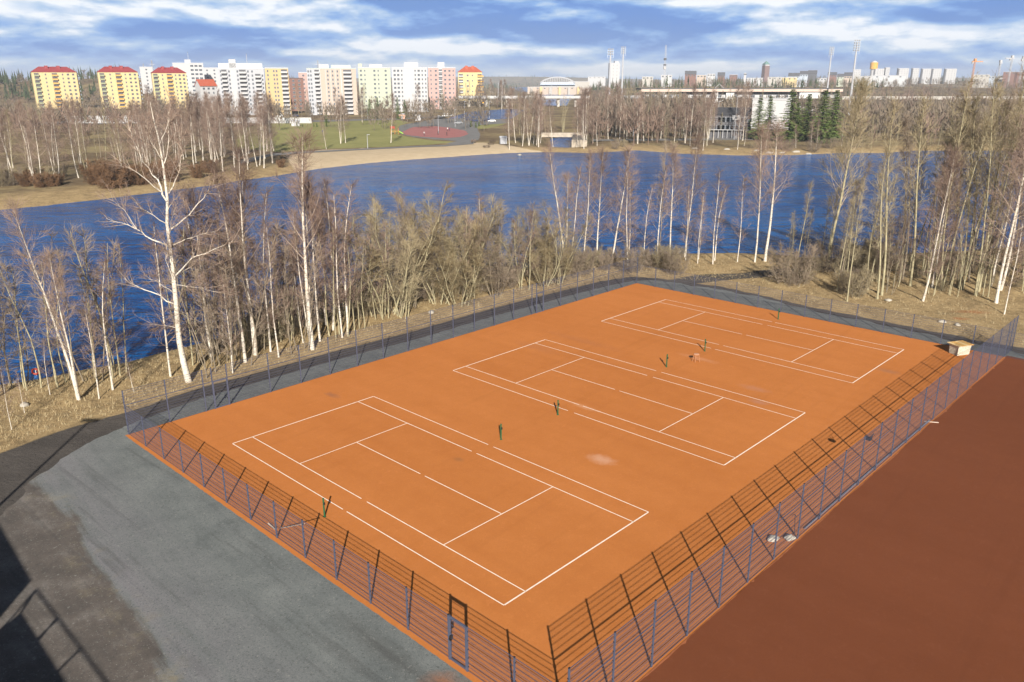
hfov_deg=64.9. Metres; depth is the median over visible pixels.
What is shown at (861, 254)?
bush
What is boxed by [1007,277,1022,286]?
bush
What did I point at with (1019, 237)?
sapling
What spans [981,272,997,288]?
bush
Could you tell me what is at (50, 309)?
birch tree
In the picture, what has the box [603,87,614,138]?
birch tree
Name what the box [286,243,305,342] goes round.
birch tree
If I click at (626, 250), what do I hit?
bush
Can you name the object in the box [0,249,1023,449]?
dry grass
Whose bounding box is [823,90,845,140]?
spruce tree
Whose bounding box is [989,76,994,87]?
town building
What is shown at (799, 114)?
spruce tree
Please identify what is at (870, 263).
bush
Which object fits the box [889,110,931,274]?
alder tree
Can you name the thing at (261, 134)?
birch tree
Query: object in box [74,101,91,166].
birch tree
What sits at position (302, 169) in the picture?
birch tree
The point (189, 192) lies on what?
birch tree
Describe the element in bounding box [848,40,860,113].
floodlight mast
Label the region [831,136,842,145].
bush
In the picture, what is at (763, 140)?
birch tree
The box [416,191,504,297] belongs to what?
willow shrub
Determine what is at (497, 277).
willow shrub
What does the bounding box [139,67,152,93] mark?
apartment building
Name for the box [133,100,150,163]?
birch tree
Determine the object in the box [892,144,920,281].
alder tree
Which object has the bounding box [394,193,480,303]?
willow shrub
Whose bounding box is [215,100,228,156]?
birch tree
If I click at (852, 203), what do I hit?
alder tree
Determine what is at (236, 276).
alder tree
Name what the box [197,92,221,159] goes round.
birch tree
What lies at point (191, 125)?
birch tree
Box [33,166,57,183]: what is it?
bush
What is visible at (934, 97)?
viaduct
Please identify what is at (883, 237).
sapling
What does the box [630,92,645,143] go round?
birch tree
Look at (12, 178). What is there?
bush
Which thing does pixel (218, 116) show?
birch tree
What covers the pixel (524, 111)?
birch tree
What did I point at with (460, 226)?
willow shrub
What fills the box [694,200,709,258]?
birch tree
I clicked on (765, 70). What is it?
tower
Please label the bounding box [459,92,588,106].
road bridge
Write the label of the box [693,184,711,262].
birch tree
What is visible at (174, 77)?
apartment building
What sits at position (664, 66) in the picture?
floodlight mast
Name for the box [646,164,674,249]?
birch tree
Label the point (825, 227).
alder tree
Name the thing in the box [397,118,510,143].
park pavement
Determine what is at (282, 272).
sapling
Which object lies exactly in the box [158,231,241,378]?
sapling
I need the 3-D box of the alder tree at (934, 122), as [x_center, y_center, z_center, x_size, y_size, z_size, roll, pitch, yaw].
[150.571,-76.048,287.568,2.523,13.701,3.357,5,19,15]
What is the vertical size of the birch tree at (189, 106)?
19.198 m
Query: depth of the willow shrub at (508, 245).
88.90 m
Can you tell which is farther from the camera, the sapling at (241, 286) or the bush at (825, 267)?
the bush at (825, 267)
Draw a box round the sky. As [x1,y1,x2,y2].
[0,0,1023,80]
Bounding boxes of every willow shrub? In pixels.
[334,175,460,317]
[353,197,447,318]
[359,183,436,309]
[363,200,427,299]
[373,200,452,289]
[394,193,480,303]
[409,195,506,308]
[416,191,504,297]
[417,186,511,292]
[435,203,496,281]
[458,208,508,282]
[467,205,531,296]
[476,206,528,280]
[489,210,549,282]
[506,201,560,275]
[510,206,556,273]
[517,217,574,287]
[525,209,586,254]
[533,199,593,283]
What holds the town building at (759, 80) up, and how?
on the ground at (26, 459)
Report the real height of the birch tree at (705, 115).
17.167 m
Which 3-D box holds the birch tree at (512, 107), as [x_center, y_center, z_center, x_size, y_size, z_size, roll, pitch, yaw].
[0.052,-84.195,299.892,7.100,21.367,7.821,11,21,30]
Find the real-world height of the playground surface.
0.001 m
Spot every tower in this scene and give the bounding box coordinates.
[761,61,769,81]
[870,61,877,75]
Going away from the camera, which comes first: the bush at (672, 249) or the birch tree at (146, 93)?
the bush at (672, 249)
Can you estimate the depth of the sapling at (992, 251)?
95.22 m
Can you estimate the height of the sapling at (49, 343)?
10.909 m
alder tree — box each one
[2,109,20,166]
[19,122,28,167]
[72,123,87,178]
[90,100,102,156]
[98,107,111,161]
[107,119,123,170]
[222,193,260,347]
[324,216,343,320]
[330,216,359,320]
[365,206,382,291]
[371,195,394,312]
[547,105,553,143]
[560,98,569,132]
[562,94,567,127]
[651,139,672,250]
[705,107,715,145]
[786,210,796,265]
[795,178,817,265]
[801,196,814,253]
[804,207,814,260]
[820,197,831,260]
[826,185,841,265]
[836,193,856,290]
[837,157,874,279]
[839,177,861,274]
[839,185,861,255]
[844,176,864,269]
[846,181,866,301]
[861,91,908,295]
[864,140,901,298]
[864,142,897,272]
[865,172,900,290]
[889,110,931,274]
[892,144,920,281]
[894,89,939,285]
[897,116,929,278]
[907,95,983,270]
[922,98,969,274]
[923,139,962,278]
[925,126,956,268]
[930,108,938,144]
[936,109,973,278]
[937,71,1007,290]
[948,81,986,282]
[954,88,1007,289]
[955,82,1023,287]
[961,108,989,274]
[967,90,1017,282]
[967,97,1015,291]
[967,115,994,261]
[970,65,1023,295]
[980,95,1023,273]
[981,79,1022,260]
[991,97,1023,282]
[1006,116,1023,276]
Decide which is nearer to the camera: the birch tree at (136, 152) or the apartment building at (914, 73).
the birch tree at (136, 152)
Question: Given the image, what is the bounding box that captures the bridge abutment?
[572,135,586,146]
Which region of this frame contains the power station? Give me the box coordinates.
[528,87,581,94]
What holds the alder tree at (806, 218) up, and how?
on the ground at (26, 459)
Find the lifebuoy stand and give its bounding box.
[31,368,38,378]
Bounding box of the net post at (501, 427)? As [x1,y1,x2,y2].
[500,424,502,439]
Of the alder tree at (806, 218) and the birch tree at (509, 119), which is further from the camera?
the birch tree at (509, 119)
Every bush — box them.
[0,164,23,185]
[0,167,14,185]
[12,173,33,186]
[23,167,44,182]
[28,172,48,187]
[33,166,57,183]
[41,172,59,186]
[50,163,68,176]
[51,173,65,183]
[78,161,101,184]
[82,157,128,188]
[113,166,138,184]
[126,162,155,185]
[146,162,168,178]
[155,157,179,178]
[161,165,178,181]
[185,315,227,348]
[186,163,203,177]
[200,159,217,172]
[225,305,282,331]
[233,302,289,342]
[237,304,278,349]
[257,300,303,330]
[273,304,303,328]
[276,158,285,167]
[290,292,323,327]
[302,290,351,321]
[322,287,371,316]
[339,281,385,319]
[359,288,386,314]
[410,282,424,300]
[477,268,501,291]
[488,261,525,288]
[528,250,565,282]
[548,246,586,279]
[556,253,592,274]
[568,245,598,274]
[573,244,602,269]
[579,247,610,265]
[589,247,612,266]
[594,251,614,270]
[603,246,621,265]
[609,140,619,149]
[615,240,650,272]
[617,138,627,146]
[625,245,652,264]
[641,246,667,268]
[652,243,678,270]
[653,243,687,266]
[655,244,684,263]
[661,246,691,274]
[765,240,820,287]
[770,248,825,283]
[783,140,795,150]
[805,140,823,152]
[811,238,857,273]
[814,235,878,271]
[823,138,836,148]
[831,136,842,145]
[831,256,877,298]
[836,265,875,293]
[844,242,879,268]
[844,269,865,284]
[851,238,893,278]
[865,236,912,270]
[914,268,924,278]
[935,276,957,291]
[968,263,977,271]
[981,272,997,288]
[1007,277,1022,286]
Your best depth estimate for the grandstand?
569.10 m
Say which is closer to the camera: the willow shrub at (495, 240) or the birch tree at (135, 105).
the willow shrub at (495, 240)
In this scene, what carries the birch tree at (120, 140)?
on the ground at (26, 459)
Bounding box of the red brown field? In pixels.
[640,356,1023,681]
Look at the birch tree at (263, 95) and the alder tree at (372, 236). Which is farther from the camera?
the birch tree at (263, 95)
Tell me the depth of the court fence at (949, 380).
38.34 m
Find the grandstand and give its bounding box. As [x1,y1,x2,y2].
[636,84,842,111]
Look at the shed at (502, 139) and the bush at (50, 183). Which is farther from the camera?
the shed at (502, 139)
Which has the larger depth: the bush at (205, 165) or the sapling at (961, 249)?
the bush at (205, 165)
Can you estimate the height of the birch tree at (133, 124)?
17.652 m
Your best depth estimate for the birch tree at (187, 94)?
225.45 m
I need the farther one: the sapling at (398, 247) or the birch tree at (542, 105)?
the birch tree at (542, 105)
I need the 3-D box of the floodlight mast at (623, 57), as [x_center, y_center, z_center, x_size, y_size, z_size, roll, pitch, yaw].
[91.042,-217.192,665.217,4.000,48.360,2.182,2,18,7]
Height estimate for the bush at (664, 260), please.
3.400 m
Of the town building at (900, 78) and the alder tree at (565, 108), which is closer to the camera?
the alder tree at (565, 108)
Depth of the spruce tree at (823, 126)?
298.59 m
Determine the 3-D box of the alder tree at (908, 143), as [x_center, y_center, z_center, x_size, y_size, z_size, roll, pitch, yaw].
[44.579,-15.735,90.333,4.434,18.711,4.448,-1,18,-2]
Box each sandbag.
[767,535,778,541]
[784,534,795,540]
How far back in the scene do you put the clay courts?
48.90 m
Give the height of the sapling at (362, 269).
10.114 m
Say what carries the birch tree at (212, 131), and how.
on the ground at (26, 459)
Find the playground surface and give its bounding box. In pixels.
[402,126,467,137]
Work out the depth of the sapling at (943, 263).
84.23 m
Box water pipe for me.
[804,420,929,528]
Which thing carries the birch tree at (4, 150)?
on the ground at (26, 459)
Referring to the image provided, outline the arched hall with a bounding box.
[540,77,574,86]
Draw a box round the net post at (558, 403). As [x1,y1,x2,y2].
[557,400,559,414]
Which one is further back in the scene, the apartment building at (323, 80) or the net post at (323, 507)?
the apartment building at (323, 80)
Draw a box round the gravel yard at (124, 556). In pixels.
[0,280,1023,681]
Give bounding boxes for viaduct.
[838,96,1023,104]
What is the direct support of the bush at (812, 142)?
on the ground at (26, 459)
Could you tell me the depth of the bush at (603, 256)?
98.55 m
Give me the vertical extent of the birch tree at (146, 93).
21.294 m
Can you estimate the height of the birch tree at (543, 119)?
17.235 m
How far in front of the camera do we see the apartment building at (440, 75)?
647.50 m
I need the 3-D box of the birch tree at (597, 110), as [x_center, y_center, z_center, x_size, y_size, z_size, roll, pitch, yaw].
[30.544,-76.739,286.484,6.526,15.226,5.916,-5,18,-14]
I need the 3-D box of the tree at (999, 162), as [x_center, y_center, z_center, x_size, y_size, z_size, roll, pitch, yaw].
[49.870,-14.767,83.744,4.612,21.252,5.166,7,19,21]
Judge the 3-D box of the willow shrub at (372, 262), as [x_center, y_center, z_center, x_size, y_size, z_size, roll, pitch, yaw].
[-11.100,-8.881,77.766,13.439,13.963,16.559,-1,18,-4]
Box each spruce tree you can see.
[365,99,373,118]
[394,97,401,118]
[402,100,408,117]
[743,98,770,139]
[763,96,777,137]
[770,88,806,141]
[783,103,807,140]
[788,94,816,141]
[802,90,837,142]
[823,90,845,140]
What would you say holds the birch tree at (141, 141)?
on the ground at (26, 459)
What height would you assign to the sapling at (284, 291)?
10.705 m
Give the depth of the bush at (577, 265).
92.61 m
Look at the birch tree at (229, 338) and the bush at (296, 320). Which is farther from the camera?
the bush at (296, 320)
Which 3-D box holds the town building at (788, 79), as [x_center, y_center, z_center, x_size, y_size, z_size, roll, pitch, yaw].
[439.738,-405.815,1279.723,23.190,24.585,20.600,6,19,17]
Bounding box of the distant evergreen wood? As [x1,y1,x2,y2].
[0,65,997,100]
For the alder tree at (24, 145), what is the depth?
200.81 m
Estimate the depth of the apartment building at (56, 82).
657.47 m
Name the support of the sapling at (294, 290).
on the ground at (26, 459)
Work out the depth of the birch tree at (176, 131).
221.03 m
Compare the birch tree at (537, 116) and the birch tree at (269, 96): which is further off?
the birch tree at (537, 116)
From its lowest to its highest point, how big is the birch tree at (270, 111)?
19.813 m
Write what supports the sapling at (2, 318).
on the ground at (26, 459)
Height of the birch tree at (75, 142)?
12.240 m
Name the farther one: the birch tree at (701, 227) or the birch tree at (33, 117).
the birch tree at (33, 117)
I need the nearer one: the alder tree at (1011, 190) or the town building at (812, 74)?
the alder tree at (1011, 190)
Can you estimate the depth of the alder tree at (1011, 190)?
88.53 m
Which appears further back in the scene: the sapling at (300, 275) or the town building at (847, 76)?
the town building at (847, 76)
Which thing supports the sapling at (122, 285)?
on the ground at (26, 459)
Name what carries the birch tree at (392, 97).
on the ground at (26, 459)
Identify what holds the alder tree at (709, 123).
on the ground at (26, 459)
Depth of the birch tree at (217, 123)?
247.71 m
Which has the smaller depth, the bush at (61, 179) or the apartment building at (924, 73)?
the bush at (61, 179)
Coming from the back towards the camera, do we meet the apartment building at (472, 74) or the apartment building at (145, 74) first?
the apartment building at (145, 74)
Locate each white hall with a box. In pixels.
[588,77,605,86]
[751,98,790,128]
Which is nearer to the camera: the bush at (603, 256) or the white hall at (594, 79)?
the bush at (603, 256)
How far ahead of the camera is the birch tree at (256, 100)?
237.60 m
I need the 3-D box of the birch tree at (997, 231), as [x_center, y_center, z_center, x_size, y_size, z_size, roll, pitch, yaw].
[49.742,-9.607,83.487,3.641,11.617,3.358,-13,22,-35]
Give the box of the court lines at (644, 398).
[453,340,804,464]
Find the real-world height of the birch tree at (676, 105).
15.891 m
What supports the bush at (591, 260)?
on the ground at (26, 459)
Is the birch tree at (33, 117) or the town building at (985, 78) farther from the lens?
the town building at (985, 78)
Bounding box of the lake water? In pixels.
[0,87,1023,383]
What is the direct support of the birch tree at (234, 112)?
on the ground at (26, 459)
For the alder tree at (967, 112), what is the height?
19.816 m
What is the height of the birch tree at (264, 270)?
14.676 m
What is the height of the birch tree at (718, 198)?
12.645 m
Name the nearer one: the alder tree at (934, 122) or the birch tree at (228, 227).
the birch tree at (228, 227)
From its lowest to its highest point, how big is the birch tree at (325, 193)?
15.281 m
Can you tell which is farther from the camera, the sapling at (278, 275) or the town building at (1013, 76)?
the town building at (1013, 76)
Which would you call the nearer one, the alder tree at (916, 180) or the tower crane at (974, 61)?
the alder tree at (916, 180)
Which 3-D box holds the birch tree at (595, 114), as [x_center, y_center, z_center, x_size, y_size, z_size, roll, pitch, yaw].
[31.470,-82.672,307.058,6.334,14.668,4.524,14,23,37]
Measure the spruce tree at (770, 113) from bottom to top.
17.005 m
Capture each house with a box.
[194,79,217,108]
[709,107,751,138]
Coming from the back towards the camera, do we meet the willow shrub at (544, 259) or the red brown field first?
the willow shrub at (544, 259)
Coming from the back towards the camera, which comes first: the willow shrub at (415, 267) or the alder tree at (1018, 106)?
the alder tree at (1018, 106)
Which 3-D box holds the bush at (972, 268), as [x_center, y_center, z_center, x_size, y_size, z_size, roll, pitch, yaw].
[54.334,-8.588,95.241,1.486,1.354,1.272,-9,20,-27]
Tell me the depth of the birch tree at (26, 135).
178.51 m
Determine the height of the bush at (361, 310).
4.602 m
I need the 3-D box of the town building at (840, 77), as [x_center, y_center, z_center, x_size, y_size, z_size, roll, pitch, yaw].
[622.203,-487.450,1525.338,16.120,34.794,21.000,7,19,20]
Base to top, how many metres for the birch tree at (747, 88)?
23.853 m
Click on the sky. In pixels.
(501, 38)
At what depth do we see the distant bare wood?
453.77 m
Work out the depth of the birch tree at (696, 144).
100.54 m
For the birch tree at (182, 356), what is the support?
on the ground at (26, 459)
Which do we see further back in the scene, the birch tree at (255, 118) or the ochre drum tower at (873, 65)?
the ochre drum tower at (873, 65)
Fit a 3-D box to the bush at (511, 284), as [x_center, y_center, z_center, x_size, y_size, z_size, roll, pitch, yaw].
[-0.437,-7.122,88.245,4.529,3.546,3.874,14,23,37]
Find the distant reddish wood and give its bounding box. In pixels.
[0,69,1023,145]
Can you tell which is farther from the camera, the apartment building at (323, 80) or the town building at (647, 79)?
the town building at (647, 79)
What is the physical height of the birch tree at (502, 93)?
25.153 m
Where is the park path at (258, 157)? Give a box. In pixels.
[238,143,473,162]
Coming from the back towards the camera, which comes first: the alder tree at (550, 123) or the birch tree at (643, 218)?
the alder tree at (550, 123)
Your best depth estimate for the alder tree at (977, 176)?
96.85 m
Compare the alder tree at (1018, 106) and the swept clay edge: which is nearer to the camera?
the swept clay edge
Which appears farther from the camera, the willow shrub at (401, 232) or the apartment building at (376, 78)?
the apartment building at (376, 78)
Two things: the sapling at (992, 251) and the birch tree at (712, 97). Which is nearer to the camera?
the sapling at (992, 251)
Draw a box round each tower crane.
[970,59,982,87]
[996,60,1002,87]
[1006,55,1014,86]
[1018,56,1023,85]
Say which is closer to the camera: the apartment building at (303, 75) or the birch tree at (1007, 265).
the birch tree at (1007, 265)
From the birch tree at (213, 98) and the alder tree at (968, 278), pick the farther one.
the birch tree at (213, 98)
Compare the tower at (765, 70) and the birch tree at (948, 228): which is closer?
the birch tree at (948, 228)
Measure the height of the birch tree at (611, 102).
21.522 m
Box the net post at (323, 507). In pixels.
[322,498,325,516]
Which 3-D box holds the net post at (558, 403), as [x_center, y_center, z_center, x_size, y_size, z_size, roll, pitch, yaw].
[3.131,4.570,54.848,0.185,1.190,0.175,16,24,41]
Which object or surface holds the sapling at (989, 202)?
on the ground at (26, 459)
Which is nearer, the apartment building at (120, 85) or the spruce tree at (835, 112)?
the spruce tree at (835, 112)
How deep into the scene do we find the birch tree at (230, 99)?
211.82 m
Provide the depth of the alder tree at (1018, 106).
87.23 m
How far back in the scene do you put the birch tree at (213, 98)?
228.28 m
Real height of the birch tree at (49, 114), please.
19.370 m
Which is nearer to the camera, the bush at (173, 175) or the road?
the bush at (173, 175)
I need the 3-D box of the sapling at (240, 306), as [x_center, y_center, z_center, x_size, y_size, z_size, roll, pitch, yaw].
[-21.896,-2.927,62.932,7.834,11.481,5.983,12,22,33]
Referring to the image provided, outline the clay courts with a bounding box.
[125,283,1004,681]
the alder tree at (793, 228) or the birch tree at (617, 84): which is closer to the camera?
the alder tree at (793, 228)
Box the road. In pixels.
[4,116,444,123]
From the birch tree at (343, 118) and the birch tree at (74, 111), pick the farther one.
the birch tree at (343, 118)
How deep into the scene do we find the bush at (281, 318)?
73.24 m
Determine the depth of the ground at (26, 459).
89.79 m
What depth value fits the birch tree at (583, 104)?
277.35 m
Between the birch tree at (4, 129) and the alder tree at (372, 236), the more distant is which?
the birch tree at (4, 129)
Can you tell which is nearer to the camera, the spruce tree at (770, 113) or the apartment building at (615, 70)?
the spruce tree at (770, 113)
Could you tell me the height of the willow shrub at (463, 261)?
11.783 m
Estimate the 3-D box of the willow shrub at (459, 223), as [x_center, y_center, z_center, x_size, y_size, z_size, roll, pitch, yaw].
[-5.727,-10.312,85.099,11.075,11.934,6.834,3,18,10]
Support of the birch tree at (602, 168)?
on the ground at (26, 459)
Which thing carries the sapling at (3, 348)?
on the ground at (26, 459)
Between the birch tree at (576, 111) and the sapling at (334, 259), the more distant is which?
the birch tree at (576, 111)
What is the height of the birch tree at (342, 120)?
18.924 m
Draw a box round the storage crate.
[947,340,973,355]
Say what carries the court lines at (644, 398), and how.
on the clay courts
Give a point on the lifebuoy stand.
(36, 375)
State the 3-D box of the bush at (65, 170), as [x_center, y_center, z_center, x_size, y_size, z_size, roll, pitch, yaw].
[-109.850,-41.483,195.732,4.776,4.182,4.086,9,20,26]
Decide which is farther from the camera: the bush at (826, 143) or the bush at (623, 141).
the bush at (623, 141)
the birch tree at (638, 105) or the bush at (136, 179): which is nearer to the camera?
the bush at (136, 179)
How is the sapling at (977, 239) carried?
on the ground at (26, 459)
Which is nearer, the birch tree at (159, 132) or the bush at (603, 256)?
the bush at (603, 256)
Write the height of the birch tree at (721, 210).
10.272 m
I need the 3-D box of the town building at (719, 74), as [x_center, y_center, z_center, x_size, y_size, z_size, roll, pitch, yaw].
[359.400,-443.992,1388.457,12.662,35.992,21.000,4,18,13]
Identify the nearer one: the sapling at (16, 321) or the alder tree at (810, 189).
the sapling at (16, 321)
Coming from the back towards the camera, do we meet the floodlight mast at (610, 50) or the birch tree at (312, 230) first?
the floodlight mast at (610, 50)
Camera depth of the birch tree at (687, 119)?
297.01 m
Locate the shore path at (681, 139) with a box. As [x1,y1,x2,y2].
[593,137,822,140]
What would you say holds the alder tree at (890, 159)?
on the ground at (26, 459)
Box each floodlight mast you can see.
[607,49,613,93]
[621,47,625,92]
[663,45,666,93]
[827,47,834,87]
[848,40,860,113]
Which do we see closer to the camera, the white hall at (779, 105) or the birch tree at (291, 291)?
the birch tree at (291, 291)
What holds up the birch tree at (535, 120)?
on the ground at (26, 459)
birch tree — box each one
[0,106,20,167]
[0,111,16,170]
[0,113,15,175]
[0,193,84,399]
[0,364,14,429]
[11,98,36,167]
[11,106,44,181]
[12,371,29,412]
[23,106,55,182]
[38,108,61,169]
[38,338,51,394]
[39,98,70,172]
[42,121,63,163]
[51,99,83,177]
[61,98,91,163]
[69,122,81,162]
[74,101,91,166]
[74,289,109,398]
[83,256,124,389]
[88,84,244,382]
[105,128,115,157]
[106,112,133,163]
[115,127,129,159]
[121,348,135,389]
[122,102,141,160]
[123,119,147,166]
[127,89,154,160]
[127,107,155,173]
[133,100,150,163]
[135,216,184,376]
[139,100,153,163]
[141,112,164,158]
[146,104,173,159]
[147,96,167,153]
[147,125,160,164]
[150,93,171,155]
[162,182,229,354]
[164,95,190,158]
[165,98,185,169]
[165,103,176,151]
[166,103,184,153]
[166,176,227,361]
[176,106,193,156]
[180,90,203,162]
[181,97,199,164]
[184,101,199,150]
[191,107,209,159]
[192,91,201,149]
[192,96,211,159]
[194,98,218,157]
[196,148,261,362]
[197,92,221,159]
[198,94,221,159]
[200,136,277,355]
[201,102,221,158]
[201,197,235,348]
[206,94,225,161]
[206,95,231,170]
[209,97,226,155]
[215,97,228,153]
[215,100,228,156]
[215,271,242,372]
[218,93,242,166]
[221,91,238,153]
[222,97,237,157]
[224,189,267,337]
[229,98,255,159]
[231,97,256,167]
[234,105,254,162]
[235,91,249,150]
[239,98,259,166]
[239,185,281,351]
[241,97,251,153]
[249,96,263,151]
[251,91,268,158]
[251,218,290,356]
[252,104,277,167]
[253,104,269,164]
[256,95,278,162]
[258,120,333,349]
[260,92,279,150]
[263,93,277,154]
[272,165,339,306]
[283,204,317,339]
[286,171,346,340]
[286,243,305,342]
[292,188,343,324]
[300,173,362,330]
[313,187,355,337]
[319,118,327,148]
[322,176,367,330]
[329,87,339,117]
[333,94,345,143]
[336,94,350,142]
[359,87,365,108]
[384,92,398,139]
[411,85,421,110]
[468,191,492,281]
[499,81,506,108]
[500,79,507,102]
[501,98,514,149]
[501,102,513,139]
[506,88,518,142]
[514,95,527,142]
[519,90,530,145]
[521,93,538,145]
[527,104,543,143]
[532,90,549,146]
[533,94,544,144]
[536,90,545,141]
[540,100,547,142]
[540,138,580,254]
[545,99,556,143]
[565,161,587,269]
[570,99,585,146]
[571,145,602,249]
[573,87,596,139]
[575,87,590,138]
[575,95,591,148]
[578,85,594,138]
[578,144,619,256]
[591,105,596,128]
[591,105,601,137]
[601,143,644,263]
[602,85,618,132]
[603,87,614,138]
[608,83,620,136]
[614,88,627,137]
[616,169,642,264]
[618,105,627,137]
[619,176,639,255]
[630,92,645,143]
[632,90,645,128]
[636,92,648,140]
[636,182,656,259]
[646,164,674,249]
[655,141,693,245]
[658,103,670,138]
[668,103,682,142]
[669,128,709,255]
[679,90,692,142]
[679,186,695,259]
[682,82,699,145]
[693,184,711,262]
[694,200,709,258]
[697,101,714,150]
[699,85,718,138]
[702,167,726,263]
[704,89,717,138]
[707,103,719,139]
[708,184,730,260]
[730,171,752,261]
[731,84,743,106]
[731,104,747,148]
[735,81,755,140]
[736,85,750,110]
[744,121,783,261]
[745,88,752,115]
[751,118,800,261]
[814,120,820,146]
[815,74,878,264]
[908,140,975,301]
[918,148,973,287]
[961,108,1023,303]
[977,148,1023,285]
[978,113,1023,290]
[996,208,1023,313]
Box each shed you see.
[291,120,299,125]
[499,136,506,143]
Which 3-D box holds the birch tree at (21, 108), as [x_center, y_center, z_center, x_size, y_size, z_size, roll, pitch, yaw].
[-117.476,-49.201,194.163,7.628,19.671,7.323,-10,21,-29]
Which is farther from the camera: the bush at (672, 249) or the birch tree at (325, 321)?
the bush at (672, 249)
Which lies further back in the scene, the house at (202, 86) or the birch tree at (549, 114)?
the house at (202, 86)
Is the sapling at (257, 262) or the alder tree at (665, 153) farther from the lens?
the alder tree at (665, 153)
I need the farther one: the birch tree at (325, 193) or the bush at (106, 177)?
the bush at (106, 177)
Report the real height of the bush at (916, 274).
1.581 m
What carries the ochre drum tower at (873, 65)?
on the ground at (26, 459)
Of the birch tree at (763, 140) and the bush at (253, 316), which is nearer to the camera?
the bush at (253, 316)
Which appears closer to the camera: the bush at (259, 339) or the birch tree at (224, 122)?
the bush at (259, 339)
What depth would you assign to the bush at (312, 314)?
74.17 m
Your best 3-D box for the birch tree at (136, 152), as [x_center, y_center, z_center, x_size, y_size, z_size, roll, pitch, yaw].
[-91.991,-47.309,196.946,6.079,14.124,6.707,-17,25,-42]
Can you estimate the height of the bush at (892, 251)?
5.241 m
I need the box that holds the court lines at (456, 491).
[233,396,648,604]
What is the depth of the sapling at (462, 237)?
86.81 m
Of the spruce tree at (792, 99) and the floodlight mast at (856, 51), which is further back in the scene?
the floodlight mast at (856, 51)
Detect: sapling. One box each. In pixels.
[0,249,32,393]
[0,261,46,390]
[0,294,16,376]
[21,227,136,386]
[24,251,74,386]
[55,218,121,380]
[76,240,142,375]
[151,224,208,365]
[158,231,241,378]
[164,230,250,366]
[171,214,288,359]
[182,229,280,371]
[200,225,233,345]
[208,226,275,356]
[216,225,255,344]
[248,222,287,337]
[265,233,303,341]
[266,228,329,353]
[273,220,302,334]
[274,235,305,333]
[279,224,320,330]
[311,218,363,338]
[317,214,348,313]
[339,228,373,330]
[365,221,391,319]
[372,227,412,314]
[408,211,446,300]
[432,220,474,296]
[435,219,447,283]
[439,215,451,283]
[452,208,487,269]
[460,208,487,300]
[508,208,540,289]
[520,206,538,276]
[869,217,901,272]
[871,227,893,281]
[873,205,919,294]
[887,214,913,286]
[920,221,955,295]
[943,218,972,296]
[967,217,987,263]
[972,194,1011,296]
[978,201,1007,266]
[983,221,1001,270]
[1015,202,1023,274]
[1016,230,1023,293]
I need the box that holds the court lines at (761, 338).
[602,299,902,382]
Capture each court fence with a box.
[121,257,637,434]
[124,405,551,681]
[567,321,1011,681]
[637,265,1009,356]
[1005,315,1018,354]
[1005,332,1023,359]
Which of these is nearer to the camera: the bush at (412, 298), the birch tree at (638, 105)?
the bush at (412, 298)
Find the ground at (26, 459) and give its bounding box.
[0,77,1023,515]
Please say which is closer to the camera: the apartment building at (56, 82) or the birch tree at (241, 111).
the birch tree at (241, 111)
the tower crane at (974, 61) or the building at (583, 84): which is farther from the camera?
the building at (583, 84)
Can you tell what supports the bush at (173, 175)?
on the ground at (26, 459)
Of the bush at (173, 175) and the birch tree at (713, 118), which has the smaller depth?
the bush at (173, 175)
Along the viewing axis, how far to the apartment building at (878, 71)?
1802.38 m
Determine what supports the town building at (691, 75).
on the ground at (26, 459)
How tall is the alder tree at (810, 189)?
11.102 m
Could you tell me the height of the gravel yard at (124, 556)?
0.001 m
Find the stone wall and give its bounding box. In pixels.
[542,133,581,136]
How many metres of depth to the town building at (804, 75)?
1337.87 m
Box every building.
[31,66,82,108]
[97,66,142,108]
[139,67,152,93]
[151,66,190,107]
[172,59,204,101]
[203,68,219,95]
[217,59,265,114]
[264,68,291,114]
[289,78,304,110]
[298,72,308,106]
[306,64,357,114]
[358,64,391,108]
[391,62,427,111]
[428,62,455,108]
[458,66,483,105]
[569,81,589,88]
[608,61,619,88]
[642,76,652,85]
[661,75,671,86]
[684,71,696,85]
[696,75,705,85]
[707,74,714,85]
[717,72,724,85]
[729,75,736,84]
[747,78,762,86]
[767,77,781,86]
[781,77,797,86]
[788,73,799,86]
[799,71,807,86]
[807,70,816,86]
[817,78,826,86]
[827,72,836,86]
[836,74,843,86]
[843,72,852,86]
[854,69,860,75]
[855,76,872,83]
[871,75,906,86]
[873,69,883,74]
[884,67,889,74]
[896,68,908,81]
[910,68,919,83]
[919,69,930,83]
[929,69,941,83]
[942,69,956,83]
[973,74,989,87]
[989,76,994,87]
[1002,72,1023,87]
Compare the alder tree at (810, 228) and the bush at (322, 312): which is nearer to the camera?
the bush at (322, 312)
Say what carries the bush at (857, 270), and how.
on the ground at (26, 459)
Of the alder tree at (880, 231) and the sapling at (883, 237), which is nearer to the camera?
the alder tree at (880, 231)
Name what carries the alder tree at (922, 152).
on the ground at (26, 459)
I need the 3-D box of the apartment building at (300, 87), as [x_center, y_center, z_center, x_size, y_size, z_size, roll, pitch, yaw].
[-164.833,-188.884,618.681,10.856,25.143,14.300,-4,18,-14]
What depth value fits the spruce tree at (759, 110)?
315.43 m
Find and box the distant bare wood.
[0,69,1023,138]
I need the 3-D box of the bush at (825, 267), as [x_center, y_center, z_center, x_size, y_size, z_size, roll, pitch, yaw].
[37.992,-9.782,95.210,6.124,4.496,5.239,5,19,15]
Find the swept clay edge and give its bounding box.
[638,358,1004,681]
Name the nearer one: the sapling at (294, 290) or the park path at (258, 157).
the sapling at (294, 290)

